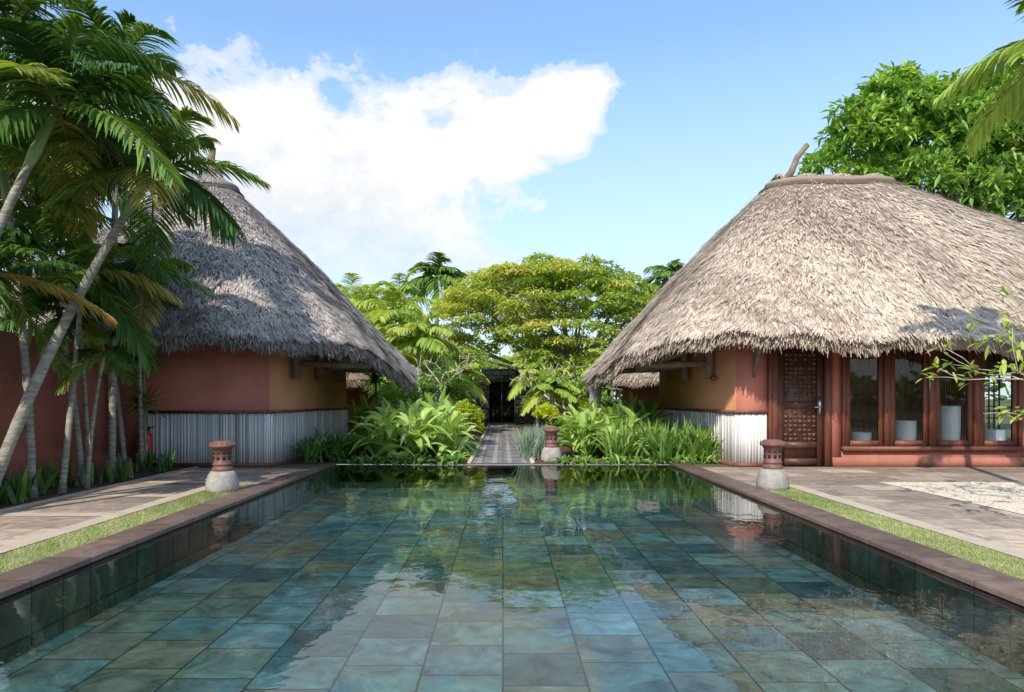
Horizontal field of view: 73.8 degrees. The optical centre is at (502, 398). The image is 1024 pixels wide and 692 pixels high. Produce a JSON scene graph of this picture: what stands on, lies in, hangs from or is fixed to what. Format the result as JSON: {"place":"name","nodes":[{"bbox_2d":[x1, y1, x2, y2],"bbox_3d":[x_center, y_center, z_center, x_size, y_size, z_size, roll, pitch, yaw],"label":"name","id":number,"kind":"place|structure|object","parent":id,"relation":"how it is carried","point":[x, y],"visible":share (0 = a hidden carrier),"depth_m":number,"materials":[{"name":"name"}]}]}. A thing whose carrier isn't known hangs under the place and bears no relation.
{"place":"outdoors","nodes":[
{"label":"outdoors","id":0,"kind":"place"},
{"bbox_2d":[0,468,301,554],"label":"paved walkway","id":1,"kind":"structure","parent":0,"point":[17,527],"depth_m":7.49,"materials":[{"name":"stone"}]},
{"bbox_2d":[0,483,254,573],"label":"grass strip","id":2,"kind":"object","parent":1,"relation":"on","point":[28,554],"depth_m":5.78,"materials":[{"name":"green plant"}]},
{"bbox_2d":[205,440,239,493],"bbox_3d":[-3.430,0.833,8.350,0.390,0.635,0.390,0,0,0],"label":"bollard lamp","id":3,"kind":"object","parent":2,"relation":"on","point":[222,476],"visible":0.99,"depth_m":8.24,"materials":[{"name":"stone"}]},
{"bbox_2d":[0,471,1023,558],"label":"paving bands","id":4,"kind":"object","parent":1,"relation":"on","point":[10,545],"visible":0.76,"depth_m":6.63,"materials":[{"name":"stone"}]},
{"bbox_2d":[381,336,476,394],"bbox_3d":[-6.008,-1.308,33.985,9.882,4.945,6.218,0,0,0],"label":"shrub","id":5,"kind":"object","parent":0,"point":[459,348],"visible":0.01,"depth_m":33.02,"materials":[{"name":"green plant"}]},
{"bbox_2d":[472,423,529,462],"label":"garden path","id":6,"kind":"structure","parent":0,"point":[502,455],"depth_m":15.79,"materials":[{"name":"stone"}]},
{"bbox_2d":[467,423,534,463],"bbox_3d":[-0.030,1.130,21.475,1.180,0.040,19.050,0,0,0],"label":"path edging","id":7,"kind":"object","parent":6,"relation":"on","point":[470,460],"visible":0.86,"depth_m":15.38,"materials":[{"name":"stone"}]},
{"bbox_2d":[478,429,523,458],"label":"path inlays","id":8,"kind":"object","parent":6,"relation":"on","point":[498,431],"visible":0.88,"depth_m":17.91,"materials":[{"name":"grey stone"}]},
{"bbox_2d":[0,0,1023,464],"label":"sky","id":9,"kind":"structure","parent":0,"point":[385,135],"materials":[{"name":"blue"}]},
{"bbox_2d":[200,399,1010,467],"bbox_3d":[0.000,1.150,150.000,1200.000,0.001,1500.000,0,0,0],"label":"ground","id":10,"kind":"structure","parent":0,"point":[1005,423],"depth_m":26.83,"materials":[{"name":"grey stone"}]},
{"bbox_2d":[0,467,199,508],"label":"planting bed","id":11,"kind":"object","parent":10,"relation":"on","point":[51,492],"visible":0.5,"depth_m":8.85,"materials":[{"name":"soil"}]},
{"bbox_2d":[0,85,108,497],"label":"palm tree","id":12,"kind":"object","parent":11,"relation":"on","point":[69,207],"visible":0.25,"depth_m":7.96,"materials":[{"name":"green plant"}]},
{"bbox_2d":[0,226,117,381],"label":"palm tree","id":13,"kind":"object","parent":11,"relation":"on","point":[8,301],"visible":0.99,"depth_m":7.34,"materials":[{"name":"green plant"}]},
{"bbox_2d":[0,331,138,486],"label":"garden wall","id":14,"kind":"structure","parent":11,"relation":"on","point":[50,411],"depth_m":9.10,"materials":[{"name":"paint"}]},
{"bbox_2d":[0,157,142,485],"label":"palm tree","id":15,"kind":"object","parent":11,"relation":"on","point":[28,210],"visible":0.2,"depth_m":9.09,"materials":[{"name":"green plant"}]},
{"bbox_2d":[0,266,159,481],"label":"palm tree","id":16,"kind":"object","parent":11,"relation":"on","point":[88,323],"visible":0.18,"depth_m":9.30,"materials":[{"name":"green plant"}]},
{"bbox_2d":[0,0,162,167],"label":"palm tree","id":17,"kind":"object","parent":11,"relation":"on","point":[24,10],"visible":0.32,"depth_m":7.52,"materials":[{"name":"green plant"}]},
{"bbox_2d":[0,447,174,504],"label":"snake plant","id":18,"kind":"object","parent":11,"relation":"on","point":[14,489],"visible":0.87,"depth_m":8.79,"materials":[{"name":"green plant"}]},
{"bbox_2d":[0,209,184,493],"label":"palm tree","id":19,"kind":"object","parent":11,"relation":"on","point":[100,290],"visible":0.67,"depth_m":8.48,"materials":[{"name":"green plant"}]},
{"bbox_2d":[7,117,187,469],"bbox_3d":[-6.558,-1.578,10.478,2.929,5.466,2.800,0,0,0],"label":"palm tree","id":20,"kind":"object","parent":11,"relation":"on","point":[121,203],"visible":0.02,"depth_m":10.37,"materials":[{"name":"green plant"}]},
{"bbox_2d":[0,466,197,512],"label":"bed edging","id":21,"kind":"object","parent":11,"relation":"on","point":[16,507],"visible":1,"depth_m":8.23,"materials":[{"name":"stone"}]},
{"bbox_2d":[0,12,198,242],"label":"palm tree","id":22,"kind":"object","parent":11,"relation":"on","point":[37,75],"visible":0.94,"depth_m":6.79,"materials":[{"name":"green plant"}]},
{"bbox_2d":[54,329,146,487],"bbox_3d":[-5.083,0.137,8.669,1.021,2.036,1.182,0,0,-18],"label":"palm tree","id":23,"kind":"object","parent":11,"relation":"on","point":[118,361],"visible":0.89,"depth_m":8.60,"materials":[{"name":"green plant"}]},
{"bbox_2d":[2,0,239,479],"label":"palm tree","id":24,"kind":"object","parent":11,"relation":"on","point":[97,16],"visible":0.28,"depth_m":9.56,"materials":[{"name":"green plant"}]},
{"bbox_2d":[0,89,271,485],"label":"palm tree","id":25,"kind":"object","parent":11,"relation":"on","point":[206,201],"visible":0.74,"depth_m":7.77,"materials":[{"name":"green plant"}]},
{"bbox_2d":[60,228,217,471],"bbox_3d":[-5.451,-0.689,10.139,2.175,3.691,2.164,0,0,-32],"label":"palm tree","id":26,"kind":"object","parent":11,"relation":"on","point":[180,265],"visible":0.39,"depth_m":10.07,"materials":[{"name":"green plant"}]},
{"bbox_2d":[118,381,168,457],"bbox_3d":[-5.618,0.426,10.558,0.787,1.455,0.954,0,0,0],"label":"dracaena","id":27,"kind":"object","parent":11,"relation":"on","point":[134,397],"visible":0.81,"depth_m":10.58,"materials":[{"name":"green plant"}]},
{"bbox_2d":[123,350,173,427],"bbox_3d":[-5.760,0.102,10.868,0.839,2.100,0.828,0,0,33],"label":"dracaena","id":28,"kind":"object","parent":11,"relation":"on","point":[144,381],"visible":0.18,"depth_m":10.89,"materials":[{"name":"green plant"}]},
{"bbox_2d":[146,427,153,459],"bbox_3d":[-5.846,0.748,11.202,0.196,0.565,0.173,0,0,40],"label":"fire extinguisher","id":29,"kind":"object","parent":11,"relation":"on","point":[149,441],"visible":0.35,"depth_m":11.16,"materials":[{"name":"red paint"}]},
{"bbox_2d":[0,148,419,466],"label":"thatched hut","id":30,"kind":"object","parent":10,"relation":"on","point":[275,343],"visible":0.65,"depth_m":11.45,"materials":[{"name":"plant"}]},
{"bbox_2d":[346,372,374,431],"bbox_3d":[-8.814,-1.457,25.507,10.290,5.215,10.284,0,0,0],"label":"thatched hut","id":31,"kind":"object","parent":10,"relation":"on","point":[354,384],"visible":0.02,"depth_m":23.60,"materials":[{"name":"plant"}]},
{"bbox_2d":[335,272,396,317],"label":"cane palm","id":32,"kind":"object","parent":10,"relation":"on","point":[352,275],"visible":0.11,"depth_m":29.43,"materials":[{"name":"green plant"}]},
{"bbox_2d":[337,282,413,354],"bbox_3d":[-5.390,-1.713,26.917,3.930,5.728,4.359,0,0,0],"label":"cane palm","id":33,"kind":"object","parent":10,"relation":"on","point":[375,288],"visible":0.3,"depth_m":26.69,"materials":[{"name":"green plant"}]},
{"bbox_2d":[285,431,483,463],"bbox_3d":[-2.230,1.144,17.960,3.340,0.001,12.080,0,0,0],"label":"planting bed","id":34,"kind":"object","parent":10,"relation":"on","point":[476,439],"visible":0.2,"depth_m":12.54,"materials":[{"name":"soil"}]},
{"bbox_2d":[286,425,373,462],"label":"spider lily","id":35,"kind":"object","parent":34,"relation":"on","point":[317,447],"visible":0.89,"depth_m":12.20,"materials":[{"name":"green plant"}]},
{"bbox_2d":[363,367,389,412],"bbox_3d":[-2.857,0.149,15.507,0.786,2.006,0.789,0,0,0],"label":"dracaena","id":36,"kind":"object","parent":34,"relation":"on","point":[374,377],"visible":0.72,"depth_m":15.47,"materials":[{"name":"green plant"}]},
{"bbox_2d":[347,327,425,390],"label":"cane palm","id":37,"kind":"object","parent":34,"relation":"on","point":[411,359],"visible":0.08,"depth_m":20.76,"materials":[{"name":"green plant"}]},
{"bbox_2d":[353,286,447,354],"bbox_3d":[-3.647,-1.250,22.849,3.752,4.801,3.529,0,0,0],"label":"cane palm","id":38,"kind":"object","parent":34,"relation":"on","point":[382,318],"visible":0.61,"depth_m":22.61,"materials":[{"name":"green plant"}]},
{"bbox_2d":[340,452,469,465],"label":"groundcover","id":39,"kind":"object","parent":34,"relation":"on","point":[397,459],"visible":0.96,"depth_m":11.99,"materials":[{"name":"green plant"}]},
{"bbox_2d":[345,387,479,434],"bbox_3d":[-2.263,0.436,16.310,3.833,1.426,2.948,0,0,29],"label":"ginger plant","id":40,"kind":"object","parent":34,"relation":"on","point":[364,407],"visible":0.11,"depth_m":16.14,"materials":[{"name":"green plant"}]},
{"bbox_2d":[339,396,487,456],"bbox_3d":[-1.813,0.607,13.486,3.018,1.316,3.307,0,0,0],"label":"ginger plant","id":41,"kind":"object","parent":34,"relation":"on","point":[412,429],"visible":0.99,"depth_m":12.67,"materials":[{"name":"green plant"}]},
{"bbox_2d":[361,363,471,408],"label":"shrub","id":42,"kind":"object","parent":34,"relation":"on","point":[391,392],"visible":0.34,"depth_m":19.11,"materials":[{"name":"green plant"}]},
{"bbox_2d":[384,312,462,394],"bbox_3d":[-2.466,-0.696,20.029,2.741,3.694,2.907,0,0,0],"label":"cane palm","id":43,"kind":"object","parent":34,"relation":"on","point":[417,338],"visible":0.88,"depth_m":19.62,"materials":[{"name":"green plant"}]},
{"bbox_2d":[402,323,465,375],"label":"frangipani tree","id":44,"kind":"object","parent":34,"relation":"on","point":[446,338],"visible":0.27,"depth_m":21.46,"materials":[{"name":"green plant"}]},
{"bbox_2d":[400,365,480,405],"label":"shrub","id":45,"kind":"object","parent":34,"relation":"on","point":[473,378],"visible":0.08,"depth_m":21.90,"materials":[{"name":"green plant"}]},
{"bbox_2d":[415,351,475,405],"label":"frangipani tree","id":46,"kind":"object","parent":34,"relation":"on","point":[444,384],"visible":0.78,"depth_m":18.92,"materials":[{"name":"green plant"}]},
{"bbox_2d":[424,352,490,404],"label":"cane palm","id":47,"kind":"object","parent":34,"relation":"on","point":[478,390],"visible":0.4,"depth_m":21.68,"materials":[{"name":"green plant"}]},
{"bbox_2d":[440,439,481,464],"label":"groundcover","id":48,"kind":"object","parent":34,"relation":"on","point":[465,452],"visible":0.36,"depth_m":13.04,"materials":[{"name":"green plant"}]},
{"bbox_2d":[454,401,486,440],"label":"golden shrub","id":49,"kind":"object","parent":34,"relation":"on","point":[477,415],"visible":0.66,"depth_m":16.17,"materials":[{"name":"yellow plant"}]},
{"bbox_2d":[365,270,434,323],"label":"cane palm","id":50,"kind":"object","parent":10,"relation":"on","point":[406,289],"visible":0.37,"depth_m":30.61,"materials":[{"name":"green plant"}]},
{"bbox_2d":[377,346,475,403],"bbox_3d":[-3.468,-0.632,27.918,4.986,3.597,6.420,0,0,0],"label":"shrub","id":51,"kind":"object","parent":10,"relation":"on","point":[404,350],"visible":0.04,"depth_m":26.16,"materials":[{"name":"green plant"}]},
{"bbox_2d":[405,252,469,324],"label":"palm tree","id":52,"kind":"object","parent":10,"relation":"on","point":[427,282],"visible":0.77,"depth_m":35.36,"materials":[{"name":"green plant"}]},
{"bbox_2d":[0,462,1023,691],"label":"swimming pool","id":53,"kind":"structure","parent":10,"relation":"in","point":[335,577],"depth_m":5.05,"materials":[{"name":"liquid"}]},
{"bbox_2d":[466,349,582,381],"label":"shrub","id":54,"kind":"object","parent":10,"relation":"on","point":[489,365],"visible":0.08,"depth_m":36.12,"materials":[{"name":"green plant"}]},
{"bbox_2d":[406,251,660,376],"bbox_3d":[1.880,-2.264,26.971,11.318,6.827,9.372,0,0,0],"label":"poinciana tree","id":55,"kind":"object","parent":10,"relation":"on","point":[559,280],"visible":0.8,"depth_m":24.76,"materials":[{"name":"green plant"}]},
{"bbox_2d":[465,368,610,423],"bbox_3d":[0.000,-0.100,31.250,10.000,2.500,0.600,0,0,0],"label":"stone gateway","id":56,"kind":"object","parent":10,"relation":"on","point":[500,407],"visible":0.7,"depth_m":31.00,"materials":[{"name":"black stone"}]},
{"bbox_2d":[520,350,609,421],"bbox_3d":[2.346,-0.316,25.275,3.716,2.957,4.732,0,0,0],"label":"shrub","id":57,"kind":"object","parent":10,"relation":"on","point":[580,360],"visible":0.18,"depth_m":24.21,"materials":[{"name":"green plant"}]},
{"bbox_2d":[518,329,621,404],"bbox_3d":[4.449,-0.990,30.020,7.791,4.304,4.120,0,0,0],"label":"shrub","id":58,"kind":"object","parent":10,"relation":"on","point":[618,395],"visible":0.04,"depth_m":29.66,"materials":[{"name":"green plant"}]},
{"bbox_2d":[520,431,720,463],"bbox_3d":[2.200,1.144,17.960,3.400,0.001,12.080,0,0,0],"label":"planting bed","id":59,"kind":"object","parent":10,"relation":"on","point":[566,451],"visible":0.2,"depth_m":12.54,"materials":[{"name":"soil"}]},
{"bbox_2d":[505,422,560,459],"bbox_3d":[0.571,0.787,13.133,1.192,0.709,1.717,0,0,0],"label":"blue fescue","id":60,"kind":"object","parent":59,"relation":"on","point":[529,445],"visible":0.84,"depth_m":12.69,"materials":[{"name":"green plant"}]},
{"bbox_2d":[507,356,561,428],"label":"cane palm","id":61,"kind":"object","parent":59,"relation":"on","point":[515,390],"visible":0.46,"depth_m":19.71,"materials":[{"name":"green plant"}]},
{"bbox_2d":[541,427,561,461],"bbox_3d":[0.880,0.833,12.350,0.390,0.635,0.390,0,0,0],"label":"bollard lamp","id":62,"kind":"object","parent":59,"relation":"on","point":[551,449],"visible":0.98,"depth_m":12.24,"materials":[{"name":"stone"}]},
{"bbox_2d":[520,369,585,425],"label":"cane palm","id":63,"kind":"object","parent":59,"relation":"on","point":[547,383],"visible":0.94,"depth_m":16.77,"materials":[{"name":"green plant"}]},
{"bbox_2d":[531,400,587,446],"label":"golden shrub","id":64,"kind":"object","parent":59,"relation":"on","point":[546,411],"visible":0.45,"depth_m":15.66,"materials":[{"name":"yellow plant"}]},
{"bbox_2d":[511,354,622,436],"bbox_3d":[1.695,-0.016,18.808,2.322,2.345,2.669,0,0,44],"label":"frangipani tree","id":65,"kind":"object","parent":59,"relation":"on","point":[525,379],"visible":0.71,"depth_m":18.69,"materials":[{"name":"green plant"}]},
{"bbox_2d":[544,372,621,426],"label":"shrub","id":66,"kind":"object","parent":59,"relation":"on","point":[605,396],"visible":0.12,"depth_m":19.34,"materials":[{"name":"green plant"}]},
{"bbox_2d":[531,395,672,456],"bbox_3d":[2.080,0.562,13.643,3.076,1.262,2.832,0,0,0],"label":"ginger plant","id":67,"kind":"object","parent":59,"relation":"on","point":[576,431],"visible":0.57,"depth_m":13.14,"materials":[{"name":"green plant"}]},
{"bbox_2d":[580,348,645,398],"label":"cane palm","id":68,"kind":"object","parent":59,"relation":"on","point":[600,351],"visible":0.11,"depth_m":20.98,"materials":[{"name":"green plant"}]},
{"bbox_2d":[575,390,673,432],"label":"ginger plant","id":69,"kind":"object","parent":59,"relation":"on","point":[650,406],"visible":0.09,"depth_m":15.09,"materials":[{"name":"green plant"}]},
{"bbox_2d":[545,454,720,465],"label":"groundcover","id":70,"kind":"object","parent":59,"relation":"on","point":[612,460],"visible":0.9,"depth_m":12.00,"materials":[{"name":"green plant"}]},
{"bbox_2d":[590,417,723,462],"bbox_3d":[2.947,0.716,12.376,2.586,0.867,1.940,0,0,-28],"label":"spider lily","id":71,"kind":"object","parent":59,"relation":"on","point":[685,441],"visible":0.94,"depth_m":12.16,"materials":[{"name":"green plant"}]},
{"bbox_2d":[602,366,658,408],"bbox_3d":[8.009,-1.357,22.990,10.137,5.014,10.065,0,0,0],"label":"thatched hut","id":72,"kind":"object","parent":10,"relation":"on","point":[635,383],"visible":0.07,"depth_m":20.81,"materials":[{"name":"plant"}]},
{"bbox_2d":[643,259,684,293],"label":"palm tree","id":73,"kind":"object","parent":10,"relation":"on","point":[662,275],"visible":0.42,"depth_m":39.69,"materials":[{"name":"green plant"}]},
{"bbox_2d":[467,334,1010,408],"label":"distant trees","id":74,"kind":"object","parent":10,"relation":"on","point":[1002,385],"visible":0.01,"depth_m":59.04,"materials":[{"name":"green plant"}]},
{"bbox_2d":[581,143,1023,466],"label":"thatched hut","id":75,"kind":"object","parent":10,"relation":"on","point":[810,319],"visible":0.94,"depth_m":11.48,"materials":[{"name":"plant"}]},
{"bbox_2d":[778,344,823,465],"bbox_3d":[5.000,0.081,11.499,0.796,2.098,0.084,0,0,0],"label":"carved door","id":76,"kind":"structure","parent":75,"relation":"in","point":[800,374],"depth_m":11.47,"materials":[{"name":"brown wood"}]},
{"bbox_2d":[841,348,1023,450],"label":"window frames","id":77,"kind":"structure","parent":75,"relation":"in","point":[975,440],"depth_m":11.42,"materials":[{"name":"brown wood"}]},
{"bbox_2d":[797,55,1023,221],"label":"broadleaf tree","id":78,"kind":"object","parent":10,"relation":"on","point":[887,125],"visible":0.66,"depth_m":18.94,"materials":[{"name":"green plant"}]},
{"bbox_2d":[701,467,1023,559],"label":"paved terrace","id":79,"kind":"structure","parent":0,"point":[863,485],"depth_m":8.37,"materials":[{"name":"stone"}]},
{"bbox_2d":[751,482,1023,579],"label":"grass strip","id":80,"kind":"object","parent":79,"relation":"on","point":[1002,562],"depth_m":5.63,"materials":[{"name":"green plant"}]},
{"bbox_2d":[756,439,788,490],"bbox_3d":[3.400,0.833,8.600,0.390,0.635,0.390,0,0,0],"label":"bollard lamp","id":81,"kind":"object","parent":80,"relation":"on","point":[772,473],"visible":0.99,"depth_m":8.49,"materials":[{"name":"stone"}]},
{"bbox_2d":[880,481,1023,514],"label":"gravel yard","id":82,"kind":"structure","parent":79,"relation":"in","point":[1007,487],"depth_m":8.33,"materials":[{"name":"beige gravel"}]},
{"bbox_2d":[932,0,1023,156],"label":"palm tree","id":83,"kind":"object","parent":82,"relation":"on","point":[984,68],"visible":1,"depth_m":7.79,"materials":[{"name":"green plant"}]},
{"bbox_2d":[915,276,1023,424],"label":"frangipani tree","id":84,"kind":"object","parent":79,"relation":"on","point":[1003,366],"visible":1,"depth_m":6.68,"materials":[{"name":"green plant"}]}
]}

